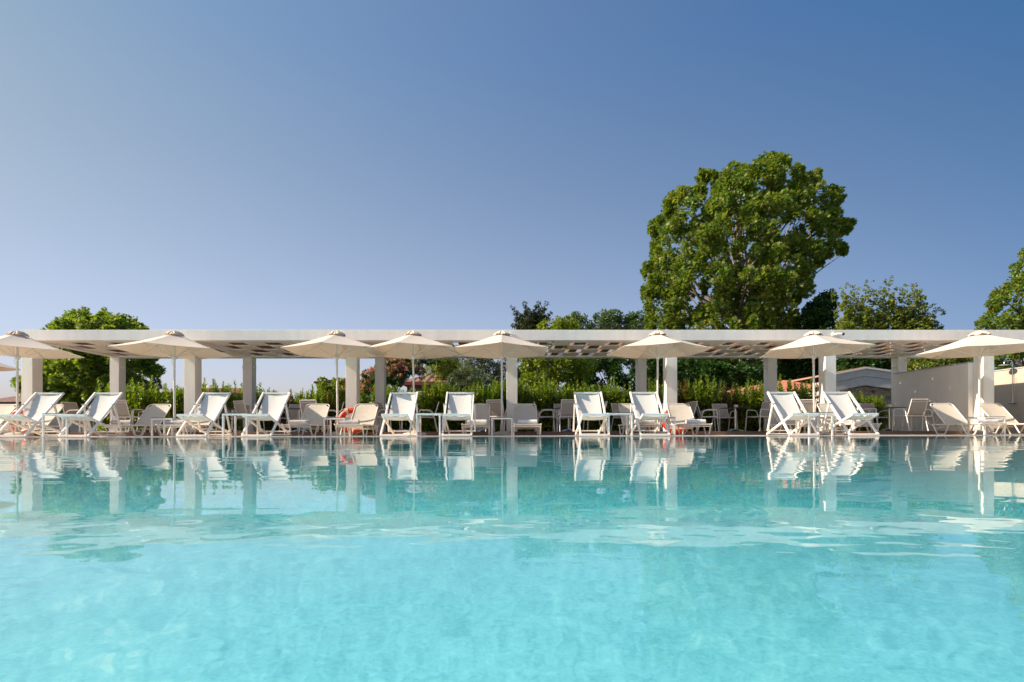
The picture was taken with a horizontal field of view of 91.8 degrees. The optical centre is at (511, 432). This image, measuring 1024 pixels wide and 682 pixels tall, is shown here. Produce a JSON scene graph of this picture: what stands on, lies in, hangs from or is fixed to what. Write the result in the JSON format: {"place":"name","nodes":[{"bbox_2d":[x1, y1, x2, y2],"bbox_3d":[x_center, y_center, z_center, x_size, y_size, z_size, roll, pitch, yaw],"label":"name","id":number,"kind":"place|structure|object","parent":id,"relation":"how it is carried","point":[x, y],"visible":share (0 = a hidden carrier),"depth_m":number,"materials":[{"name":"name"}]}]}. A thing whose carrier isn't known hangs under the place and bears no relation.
{"place":"outdoors","nodes":[
{"label":"outdoors","id":0,"kind":"place"},
{"bbox_2d":[23,435,718,436],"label":"pool deck","id":1,"kind":"structure","parent":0,"point":[472,435],"depth_m":11.98,"materials":[{"name":"beige stone"}]},
{"bbox_2d":[0,404,63,436],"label":"sun lounger","id":2,"kind":"object","parent":1,"relation":"on","point":[49,420],"visible":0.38,"depth_m":12.49,"materials":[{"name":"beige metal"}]},
{"bbox_2d":[0,392,64,436],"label":"deck chair","id":3,"kind":"object","parent":1,"relation":"on","point":[39,406],"visible":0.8,"depth_m":11.16,"materials":[{"name":"white fabric"}]},
{"bbox_2d":[0,330,84,436],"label":"parasol","id":4,"kind":"object","parent":1,"relation":"on","point":[17,345],"visible":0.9,"depth_m":12.38,"materials":[{"name":"fabric"}]},
{"bbox_2d":[42,413,86,436],"bbox_3d":[-9.700,-0.161,10.766,0.530,0.500,0.500,0,0,-1],"label":"side table","id":5,"kind":"object","parent":1,"relation":"on","point":[66,423],"visible":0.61,"depth_m":10.52,"materials":[{"name":"white metal"}]},
{"bbox_2d":[58,392,124,436],"bbox_3d":[-9.298,-0.422,11.028,0.730,1.025,1.099,0,0,0],"label":"deck chair","id":6,"kind":"object","parent":1,"relation":"on","point":[99,409],"visible":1,"depth_m":11.18,"materials":[{"name":"white fabric"}]},
{"bbox_2d":[104,404,171,436],"bbox_3d":[-9.107,-0.327,12.143,0.651,0.835,1.522,0,0,-1],"label":"sun lounger","id":7,"kind":"object","parent":1,"relation":"on","point":[154,411],"visible":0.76,"depth_m":12.61,"materials":[{"name":"beige plastic"}]},
{"bbox_2d":[108,330,232,435],"bbox_3d":[-8.454,-1.234,12.427,2.254,2.649,2.602,0,0,-9],"label":"parasol","id":8,"kind":"object","parent":1,"relation":"on","point":[174,345],"visible":0.94,"depth_m":12.41,"materials":[{"name":"fabric"}]},
{"bbox_2d":[155,404,217,435],"bbox_3d":[-7.883,-0.329,12.161,0.651,0.835,1.522,0,0,-1],"label":"sun lounger","id":9,"kind":"object","parent":1,"relation":"on","point":[206,424],"visible":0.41,"depth_m":12.29,"materials":[{"name":"beige metal"}]},
{"bbox_2d":[176,392,231,435],"bbox_3d":[-6.822,-0.426,11.058,0.730,1.025,1.099,0,0,0],"label":"deck chair","id":10,"kind":"object","parent":1,"relation":"on","point":[210,408],"visible":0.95,"depth_m":11.21,"materials":[{"name":"white fabric"}]},
{"bbox_2d":[222,413,258,435],"bbox_3d":[-5.901,-0.168,10.799,0.530,0.500,0.500,0,0,-1],"label":"side table","id":11,"kind":"object","parent":1,"relation":"on","point":[235,415],"visible":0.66,"depth_m":10.57,"materials":[{"name":"white metal"}]},
{"bbox_2d":[241,392,290,435],"bbox_3d":[-5.444,-0.428,11.067,0.730,1.025,1.099,0,0,0],"label":"deck chair","id":12,"kind":"object","parent":1,"relation":"on","point":[272,407],"visible":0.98,"depth_m":11.23,"materials":[{"name":"white fabric"}]},
{"bbox_2d":[281,404,329,435],"bbox_3d":[-5.003,-0.334,12.156,0.651,0.835,1.522,0,0,-2],"label":"sun lounger","id":13,"kind":"object","parent":1,"relation":"on","point":[314,414],"visible":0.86,"depth_m":12.63,"materials":[{"name":"beige metal"}]},
{"bbox_2d":[281,330,386,435],"bbox_3d":[-4.390,-1.241,12.461,2.254,2.649,2.602,-1,0,-3],"label":"parasol","id":14,"kind":"object","parent":1,"relation":"on","point":[336,344],"visible":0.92,"depth_m":12.45,"materials":[{"name":"fabric"}]},
{"bbox_2d":[334,404,378,435],"bbox_3d":[-3.775,-0.336,12.181,0.651,0.835,1.522,0,0,1],"label":"sun lounger","id":15,"kind":"object","parent":1,"relation":"on","point":[365,414],"visible":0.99,"depth_m":12.64,"materials":[{"name":"beige metal"}]},
{"bbox_2d":[380,392,418,435],"bbox_3d":[-2.495,-0.434,11.079,0.730,1.025,1.099,0,0,0],"label":"deck chair","id":16,"kind":"object","parent":1,"relation":"on","point":[402,407],"visible":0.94,"depth_m":11.24,"materials":[{"name":"white fabric"}]},
{"bbox_2d":[360,330,461,435],"bbox_3d":[-2.475,-1.244,12.480,2.254,2.649,2.602,-1,0,4],"label":"parasol","id":17,"kind":"object","parent":1,"relation":"on","point":[412,344],"visible":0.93,"depth_m":12.68,"materials":[{"name":"fabric"}]},
{"bbox_2d":[416,413,443,435],"bbox_3d":[-1.792,-0.175,10.835,0.530,0.500,0.500,0,0,-1],"label":"side table","id":18,"kind":"object","parent":1,"relation":"on","point":[430,414],"visible":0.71,"depth_m":10.59,"materials":[{"name":"white metal"}]},
{"bbox_2d":[442,392,475,435],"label":"deck chair","id":19,"kind":"object","parent":1,"relation":"on","point":[459,407],"visible":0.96,"depth_m":11.27,"materials":[{"name":"white fabric"}]},
{"bbox_2d":[461,404,490,435],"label":"sun lounger","id":20,"kind":"object","parent":1,"relation":"on","point":[482,411],"visible":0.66,"depth_m":12.70,"materials":[{"name":"beige metal"}]},
{"bbox_2d":[455,330,547,435],"bbox_3d":[-0.255,-1.248,12.498,2.254,2.649,2.602,0,0,-1],"label":"parasol","id":21,"kind":"object","parent":1,"relation":"on","point":[501,345],"visible":0.99,"depth_m":12.59,"materials":[{"name":"fabric"}]},
{"bbox_2d":[513,404,541,435],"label":"sun lounger","id":22,"kind":"object","parent":1,"relation":"on","point":[525,411],"visible":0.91,"depth_m":12.72,"materials":[{"name":"beige metal"}]},
{"bbox_2d":[160,435,1022,436],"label":"overflow grating","id":23,"kind":"object","parent":1,"relation":"on","point":[496,436],"visible":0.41,"depth_m":10.40,"materials":[{"name":"white metal"}]},
{"bbox_2d":[573,392,609,435],"bbox_3d":[1.767,-0.441,11.117,0.730,1.025,1.099,0,0,-1],"label":"deck chair","id":24,"kind":"object","parent":1,"relation":"on","point":[588,407],"visible":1,"depth_m":11.30,"materials":[{"name":"white fabric"}]},
{"bbox_2d":[604,412,632,435],"bbox_3d":[2.322,-0.182,10.871,0.530,0.500,0.500,0,0,-1],"label":"side table","id":25,"kind":"object","parent":1,"relation":"on","point":[620,413],"visible":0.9,"depth_m":10.62,"materials":[{"name":"white metal"}]},
{"bbox_2d":[618,403,658,435],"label":"sun lounger","id":26,"kind":"object","parent":1,"relation":"on","point":[624,407],"visible":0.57,"depth_m":12.68,"materials":[{"name":"beige metal"}]},
{"bbox_2d":[629,392,669,435],"bbox_3d":[3.062,-0.443,11.137,0.730,1.025,1.099,0,0,0],"label":"deck chair","id":27,"kind":"object","parent":1,"relation":"on","point":[644,405],"visible":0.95,"depth_m":11.31,"materials":[{"name":"white fabric"}]},
{"bbox_2d":[607,330,711,434],"bbox_3d":[3.679,-1.255,12.533,2.254,2.649,2.602,0,0,-7],"label":"parasol","id":28,"kind":"object","parent":1,"relation":"on","point":[658,344],"visible":0.94,"depth_m":12.69,"materials":[{"name":"fabric"}]},
{"bbox_2d":[667,403,712,434],"bbox_3d":[4.335,-0.350,12.261,0.651,0.835,1.522,0,0,1],"label":"sun lounger","id":29,"kind":"object","parent":1,"relation":"on","point":[681,412],"visible":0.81,"depth_m":12.73,"materials":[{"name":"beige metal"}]},
{"bbox_2d":[766,391,819,434],"bbox_3d":[6.277,-0.449,11.164,0.730,1.025,1.099,0,0,0],"label":"deck chair","id":30,"kind":"object","parent":1,"relation":"on","point":[784,404],"visible":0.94,"depth_m":11.32,"materials":[{"name":"white fabric"}]},
{"bbox_2d":[769,404,829,434],"bbox_3d":[7.045,-0.355,12.268,0.651,0.835,1.522,0,0,-1],"label":"sun lounger","id":31,"kind":"object","parent":1,"relation":"on","point":[790,423],"visible":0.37,"depth_m":12.57,"materials":[{"name":"beige plastic"}]},
{"bbox_2d":[795,412,832,434],"bbox_3d":[6.637,-0.190,10.908,0.530,0.500,0.500,0,0,-1],"label":"side table","id":32,"kind":"object","parent":1,"relation":"on","point":[818,421],"visible":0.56,"depth_m":10.67,"materials":[{"name":"white metal"}]},
{"bbox_2d":[759,331,875,434],"bbox_3d":[7.647,-1.262,12.571,2.254,2.649,2.602,-1,0,16],"label":"parasol","id":33,"kind":"object","parent":1,"relation":"on","point":[812,345],"visible":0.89,"depth_m":12.56,"materials":[{"name":"fabric"}]},
{"bbox_2d":[817,403,881,434],"bbox_3d":[8.282,-0.357,12.285,0.651,0.835,1.522,0,0,1],"label":"sun lounger","id":34,"kind":"object","parent":1,"relation":"on","point":[822,407],"visible":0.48,"depth_m":12.64,"materials":[{"name":"beige plastic"}]},
{"bbox_2d":[821,391,878,434],"bbox_3d":[7.562,-0.451,11.165,0.730,1.025,1.099,0,0,0],"label":"deck chair","id":35,"kind":"object","parent":1,"relation":"on","point":[840,404],"visible":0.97,"depth_m":11.31,"materials":[{"name":"white fabric"}]},
{"bbox_2d":[930,403,1008,434],"bbox_3d":[11.277,-0.362,12.324,0.651,0.835,1.522,0,0,1],"label":"sun lounger","id":36,"kind":"object","parent":1,"relation":"on","point":[947,414],"visible":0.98,"depth_m":12.74,"materials":[{"name":"beige plastic"}]},
{"bbox_2d":[916,330,1023,434],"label":"parasol","id":37,"kind":"object","parent":1,"relation":"on","point":[979,344],"visible":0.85,"depth_m":12.60,"materials":[{"name":"fabric"}]},
{"bbox_2d":[967,416,1005,434],"bbox_3d":[11.412,-0.165,11.945,0.500,0.435,0.450,0,0,-1],"label":"side table","id":38,"kind":"object","parent":1,"relation":"on","point":[985,430],"visible":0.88,"depth_m":11.79,"materials":[{"name":"white metal"}]},
{"bbox_2d":[981,403,1023,434],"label":"sun lounger","id":39,"kind":"object","parent":1,"relation":"on","point":[991,409],"visible":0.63,"depth_m":12.85,"materials":[{"name":"white plastic"}]},
{"bbox_2d":[459,358,523,391],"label":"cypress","id":40,"kind":"object","parent":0,"point":[479,362],"visible":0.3,"depth_m":30.03,"materials":[{"name":"green plant"}]},
{"bbox_2d":[0,436,1023,681],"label":"pool water","id":41,"kind":"structure","parent":0,"point":[698,558],"depth_m":0.31,"materials":[{"name":"teal liquid"}]},
{"bbox_2d":[0,0,1023,431],"label":"sky","id":42,"kind":"structure","parent":0,"point":[167,164],"materials":[{"name":"blue"}]},
{"bbox_2d":[791,367,890,427],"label":"pool house","id":43,"kind":"structure","parent":0,"point":[866,381],"depth_m":21.16,"materials":[{"name":"paint"}]},
{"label":"terrace","id":44,"kind":"structure","parent":0,"visible":0},
{"bbox_2d":[109,400,145,431],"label":"dining chair","id":45,"kind":"object","parent":44,"relation":"on","point":[122,408],"visible":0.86,"depth_m":13.65,"materials":[{"name":"white metal"}]},
{"bbox_2d":[485,399,506,431],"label":"dining chair","id":46,"kind":"object","parent":44,"relation":"on","point":[495,407],"visible":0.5,"depth_m":13.75,"materials":[{"name":"white metal"}]},
{"bbox_2d":[0,431,994,435],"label":"terrace edge","id":47,"kind":"object","parent":44,"relation":"attached to","point":[624,433],"visible":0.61,"depth_m":13.31,"materials":[{"name":"brown wood"}]},
{"bbox_2d":[21,330,1023,431],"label":"pergola","id":48,"kind":"object","parent":44,"relation":"on","point":[250,347],"visible":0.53,"depth_m":13.69,"materials":[{"name":"paint"}]},
{"bbox_2d":[557,399,579,431],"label":"dining chair","id":49,"kind":"object","parent":44,"relation":"on","point":[567,407],"visible":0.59,"depth_m":13.75,"materials":[{"name":"white metal"}]},
{"bbox_2d":[711,404,737,430],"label":"dining chair","id":50,"kind":"object","parent":44,"relation":"on","point":[723,414],"visible":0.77,"depth_m":15.83,"materials":[{"name":"white metal"}]},
{"bbox_2d":[745,401,775,430],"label":"dining chair","id":51,"kind":"object","parent":44,"relation":"on","point":[765,409],"visible":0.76,"depth_m":14.81,"materials":[{"name":"white metal"}]},
{"bbox_2d":[892,399,928,430],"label":"dining chair","id":52,"kind":"object","parent":44,"relation":"on","point":[917,407],"visible":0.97,"depth_m":13.84,"materials":[{"name":"white metal"}]},
{"bbox_2d":[893,362,973,430],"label":"side wall","id":53,"kind":"structure","parent":44,"relation":"on","point":[952,384],"depth_m":15.09,"materials":[{"name":"paint"}]},
{"label":"ground","id":54,"kind":"structure","parent":0,"visible":0},
{"bbox_2d":[0,396,82,432],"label":"brown roof cottage","id":55,"kind":"structure","parent":54,"relation":"on","point":[12,400],"depth_m":36.68,"materials":[{"name":"tile"}]},
{"bbox_2d":[9,306,166,430],"bbox_3d":[-18.722,-2.901,22.144,9.516,6.097,4.715,0,0,36],"label":"maple tree","id":56,"kind":"object","parent":54,"relation":"on","point":[75,380],"visible":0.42,"depth_m":19.96,"materials":[{"name":"green plant"}]},
{"bbox_2d":[95,379,140,430],"bbox_3d":[-13.845,-0.913,17.525,1.548,2.214,1.158,0,0,-10],"label":"laurel shrub","id":57,"kind":"object","parent":54,"relation":"on","point":[106,420],"visible":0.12,"depth_m":17.23,"materials":[{"name":"green plant"}]},
{"bbox_2d":[126,375,160,430],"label":"laurel shrub","id":58,"kind":"object","parent":54,"relation":"on","point":[137,401],"visible":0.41,"depth_m":17.07,"materials":[{"name":"green plant"}]},
{"bbox_2d":[144,383,182,431],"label":"laurel shrub","id":59,"kind":"object","parent":54,"relation":"on","point":[157,397],"visible":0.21,"depth_m":17.18,"materials":[{"name":"green plant"}]},
{"bbox_2d":[163,378,210,431],"bbox_3d":[-11.283,-0.874,17.393,1.434,2.208,1.099,0,0,-9],"label":"laurel shrub","id":60,"kind":"object","parent":54,"relation":"on","point":[180,404],"visible":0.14,"depth_m":17.07,"materials":[{"name":"green plant"}]},
{"bbox_2d":[202,378,233,430],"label":"laurel shrub","id":61,"kind":"object","parent":54,"relation":"on","point":[213,388],"visible":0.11,"depth_m":17.13,"materials":[{"name":"green plant"}]},
{"bbox_2d":[217,381,257,430],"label":"laurel shrub","id":62,"kind":"object","parent":54,"relation":"on","point":[231,399],"visible":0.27,"depth_m":17.11,"materials":[{"name":"green plant"}]},
{"bbox_2d":[239,382,278,431],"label":"laurel shrub","id":63,"kind":"object","parent":54,"relation":"on","point":[259,391],"visible":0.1,"depth_m":17.29,"materials":[{"name":"green plant"}]},
{"bbox_2d":[265,389,301,430],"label":"laurel shrub","id":64,"kind":"object","parent":54,"relation":"on","point":[283,415],"visible":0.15,"depth_m":17.18,"materials":[{"name":"green plant"}]},
{"bbox_2d":[288,385,329,431],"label":"laurel shrub","id":65,"kind":"object","parent":54,"relation":"on","point":[313,397],"visible":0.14,"depth_m":17.36,"materials":[{"name":"green plant"}]},
{"bbox_2d":[315,376,345,401],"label":"lime bush","id":66,"kind":"object","parent":54,"relation":"on","point":[324,386],"visible":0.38,"depth_m":18.50,"materials":[{"name":"green plant"}]},
{"bbox_2d":[320,389,345,431],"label":"laurel shrub","id":67,"kind":"object","parent":54,"relation":"on","point":[330,402],"visible":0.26,"depth_m":17.30,"materials":[{"name":"green plant"}]},
{"bbox_2d":[368,382,400,431],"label":"laurel shrub","id":68,"kind":"object","parent":54,"relation":"on","point":[372,399],"visible":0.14,"depth_m":17.30,"materials":[{"name":"green plant"}]},
{"bbox_2d":[360,358,440,398],"bbox_3d":[-5.100,-1.711,20.996,3.917,3.664,3.308,0,0,34],"label":"silk tree","id":69,"kind":"object","parent":54,"relation":"on","point":[398,373],"visible":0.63,"depth_m":19.75,"materials":[{"name":"green plant"}]},
{"bbox_2d":[390,385,423,431],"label":"laurel shrub","id":70,"kind":"object","parent":54,"relation":"on","point":[406,424],"visible":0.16,"depth_m":17.37,"materials":[{"name":"green plant"}]},
{"bbox_2d":[417,376,454,431],"bbox_3d":[-2.674,-0.946,17.445,1.534,2.235,1.121,0,0,-15],"label":"laurel shrub","id":71,"kind":"object","parent":54,"relation":"on","point":[432,399],"visible":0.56,"depth_m":17.20,"materials":[{"name":"green plant"}]},
{"bbox_2d":[424,358,461,379],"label":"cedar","id":72,"kind":"object","parent":54,"relation":"on","point":[443,369],"visible":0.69,"depth_m":31.70,"materials":[{"name":"green plant"}]},
{"bbox_2d":[403,370,482,431],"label":"brown roof house","id":73,"kind":"structure","parent":54,"relation":"on","point":[408,383],"depth_m":31.45,"materials":[{"name":"tile"}]},
{"bbox_2d":[440,381,479,431],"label":"laurel shrub","id":74,"kind":"object","parent":54,"relation":"on","point":[455,425],"visible":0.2,"depth_m":17.17,"materials":[{"name":"green plant"}]},
{"bbox_2d":[443,358,492,391],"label":"olive tree","id":75,"kind":"object","parent":54,"relation":"on","point":[462,373],"visible":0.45,"depth_m":22.00,"materials":[{"name":"green plant"}]},
{"bbox_2d":[461,378,500,431],"bbox_3d":[-1.062,-0.889,17.575,1.586,2.108,1.121,0,0,2],"label":"laurel shrub","id":76,"kind":"object","parent":54,"relation":"on","point":[482,396],"visible":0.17,"depth_m":17.27,"materials":[{"name":"green plant"}]},
{"bbox_2d":[489,372,529,431],"bbox_3d":[-0.057,-0.972,17.514,1.422,2.311,1.125,0,0,18],"label":"laurel shrub","id":77,"kind":"object","parent":54,"relation":"on","point":[520,396],"visible":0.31,"depth_m":17.28,"materials":[{"name":"green plant"}]},
{"bbox_2d":[510,300,552,394],"bbox_3d":[1.420,-5.068,38.010,3.941,10.356,3.883,0,0,-1],"label":"conifer","id":78,"kind":"object","parent":54,"relation":"on","point":[531,321],"visible":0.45,"depth_m":37.52,"materials":[{"name":"green plant"}]},
{"bbox_2d":[517,382,550,431],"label":"laurel shrub","id":79,"kind":"object","parent":54,"relation":"on","point":[531,397],"visible":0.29,"depth_m":17.40,"materials":[{"name":"green plant"}]},
{"bbox_2d":[535,373,575,431],"bbox_3d":[1.471,-0.946,17.616,1.494,2.318,1.099,0,0,-13],"label":"laurel shrub","id":80,"kind":"object","parent":54,"relation":"on","point":[553,398],"visible":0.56,"depth_m":17.32,"materials":[{"name":"green plant"}]},
{"bbox_2d":[518,315,598,402],"bbox_3d":[2.210,-2.942,24.962,4.066,6.101,4.820,0,0,-1],"label":"lime tree","id":81,"kind":"object","parent":54,"relation":"on","point":[552,369],"visible":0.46,"depth_m":23.86,"materials":[{"name":"green plant"}]},
{"bbox_2d":[558,380,596,431],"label":"laurel shrub","id":82,"kind":"object","parent":54,"relation":"on","point":[583,389],"visible":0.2,"depth_m":17.39,"materials":[{"name":"green plant"}]},
{"bbox_2d":[562,311,594,370],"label":"poplar","id":83,"kind":"object","parent":54,"relation":"on","point":[582,322],"visible":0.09,"depth_m":58.70,"materials":[{"name":"green plant"}]},
{"bbox_2d":[590,376,622,431],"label":"laurel shrub","id":84,"kind":"object","parent":54,"relation":"on","point":[610,395],"visible":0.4,"depth_m":17.37,"materials":[{"name":"green plant"}]},
{"bbox_2d":[591,307,626,385],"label":"poplar","id":85,"kind":"object","parent":54,"relation":"on","point":[609,316],"visible":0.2,"depth_m":58.75,"materials":[{"name":"green plant"}]},
{"bbox_2d":[562,358,662,398],"bbox_3d":[5.821,-2.384,28.921,6.781,4.976,3.794,0,0,-1],"label":"dark tree","id":86,"kind":"object","parent":54,"relation":"on","point":[622,378],"visible":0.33,"depth_m":27.90,"materials":[{"name":"green plant"}]},
{"bbox_2d":[610,384,635,430],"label":"laurel shrub","id":87,"kind":"object","parent":54,"relation":"on","point":[626,398],"visible":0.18,"depth_m":17.41,"materials":[{"name":"green plant"}]},
{"bbox_2d":[621,310,645,370],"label":"poplar","id":88,"kind":"object","parent":54,"relation":"on","point":[635,319],"visible":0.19,"depth_m":58.97,"materials":[{"name":"green plant"}]},
{"bbox_2d":[659,377,695,430],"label":"laurel shrub","id":89,"kind":"object","parent":54,"relation":"on","point":[682,396],"visible":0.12,"depth_m":17.39,"materials":[{"name":"green plant"}]},
{"bbox_2d":[681,374,722,430],"bbox_3d":[6.665,-0.968,17.556,1.501,2.310,1.111,0,0,-1],"label":"laurel shrub","id":90,"kind":"object","parent":54,"relation":"on","point":[704,397],"visible":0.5,"depth_m":17.36,"materials":[{"name":"green plant"}]},
{"bbox_2d":[659,358,763,400],"bbox_3d":[12.666,-2.549,30.053,8.060,5.283,4.459,0,0,-1],"label":"dark tree","id":91,"kind":"object","parent":54,"relation":"on","point":[722,371],"visible":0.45,"depth_m":28.77,"materials":[{"name":"green plant"}]},
{"bbox_2d":[708,380,747,430],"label":"laurel shrub","id":92,"kind":"object","parent":54,"relation":"on","point":[730,401],"visible":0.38,"depth_m":17.41,"materials":[{"name":"green plant"}]},
{"bbox_2d":[729,378,763,430],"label":"laurel shrub","id":93,"kind":"object","parent":54,"relation":"on","point":[748,401],"visible":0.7,"depth_m":17.48,"materials":[{"name":"green plant"}]},
{"bbox_2d":[640,150,857,390],"bbox_3d":[17.350,-10.696,36.650,18.719,21.569,11.907,0,0,-38],"label":"plane tree","id":94,"kind":"object","parent":54,"relation":"on","point":[769,285],"visible":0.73,"depth_m":32.47,"materials":[{"name":"green plant"}]},
{"bbox_2d":[750,373,791,430],"bbox_3d":[9.247,-0.965,17.643,1.500,2.231,1.121,0,0,-13],"label":"laurel shrub","id":95,"kind":"object","parent":54,"relation":"on","point":[779,385],"visible":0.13,"depth_m":17.42,"materials":[{"name":"green plant"}]},
{"bbox_2d":[777,359,818,380],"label":"dark tree","id":96,"kind":"object","parent":54,"relation":"on","point":[788,372],"visible":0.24,"depth_m":31.70,"materials":[{"name":"green plant"}]},
{"bbox_2d":[781,376,818,430],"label":"laurel shrub","id":97,"kind":"object","parent":54,"relation":"on","point":[802,394],"visible":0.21,"depth_m":17.26,"materials":[{"name":"green plant"}]},
{"bbox_2d":[793,288,838,377],"bbox_3d":[19.729,-4.653,32.279,3.262,9.460,5.365,0,0,30],"label":"dark tree","id":98,"kind":"object","parent":54,"relation":"on","point":[817,312],"visible":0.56,"depth_m":30.97,"materials":[{"name":"green plant"}]},
{"bbox_2d":[831,279,881,329],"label":"mulberry tree","id":99,"kind":"object","parent":54,"relation":"on","point":[851,319],"visible":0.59,"depth_m":27.71,"materials":[{"name":"green plant"}]},
{"bbox_2d":[836,358,890,379],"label":"dark tree","id":100,"kind":"object","parent":54,"relation":"on","point":[842,364],"visible":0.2,"depth_m":25.75,"materials":[{"name":"green plant"}]},
{"bbox_2d":[858,391,890,430],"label":"laurel shrub","id":101,"kind":"object","parent":54,"relation":"on","point":[875,401],"visible":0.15,"depth_m":17.46,"materials":[{"name":"green plant"}]},
{"bbox_2d":[868,275,911,329],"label":"mulberry tree","id":102,"kind":"object","parent":54,"relation":"on","point":[897,319],"visible":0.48,"depth_m":27.71,"materials":[{"name":"green plant"}]},
{"bbox_2d":[898,282,945,329],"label":"mulberry tree","id":103,"kind":"object","parent":54,"relation":"on","point":[923,322],"visible":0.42,"depth_m":27.70,"materials":[{"name":"green plant"}]},
{"bbox_2d":[907,357,972,370],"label":"green tree","id":104,"kind":"object","parent":54,"relation":"on","point":[918,363],"visible":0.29,"depth_m":23.22,"materials":[{"name":"green plant"}]},
{"bbox_2d":[973,246,1023,369],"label":"walnut tree","id":105,"kind":"object","parent":54,"relation":"on","point":[998,300],"visible":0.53,"depth_m":23.72,"materials":[{"name":"green plant"}]},
{"bbox_2d":[994,367,1023,433],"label":"shower wall","id":106,"kind":"structure","parent":54,"relation":"on","point":[1003,387],"depth_m":15.22,"materials":[{"name":"tile"}]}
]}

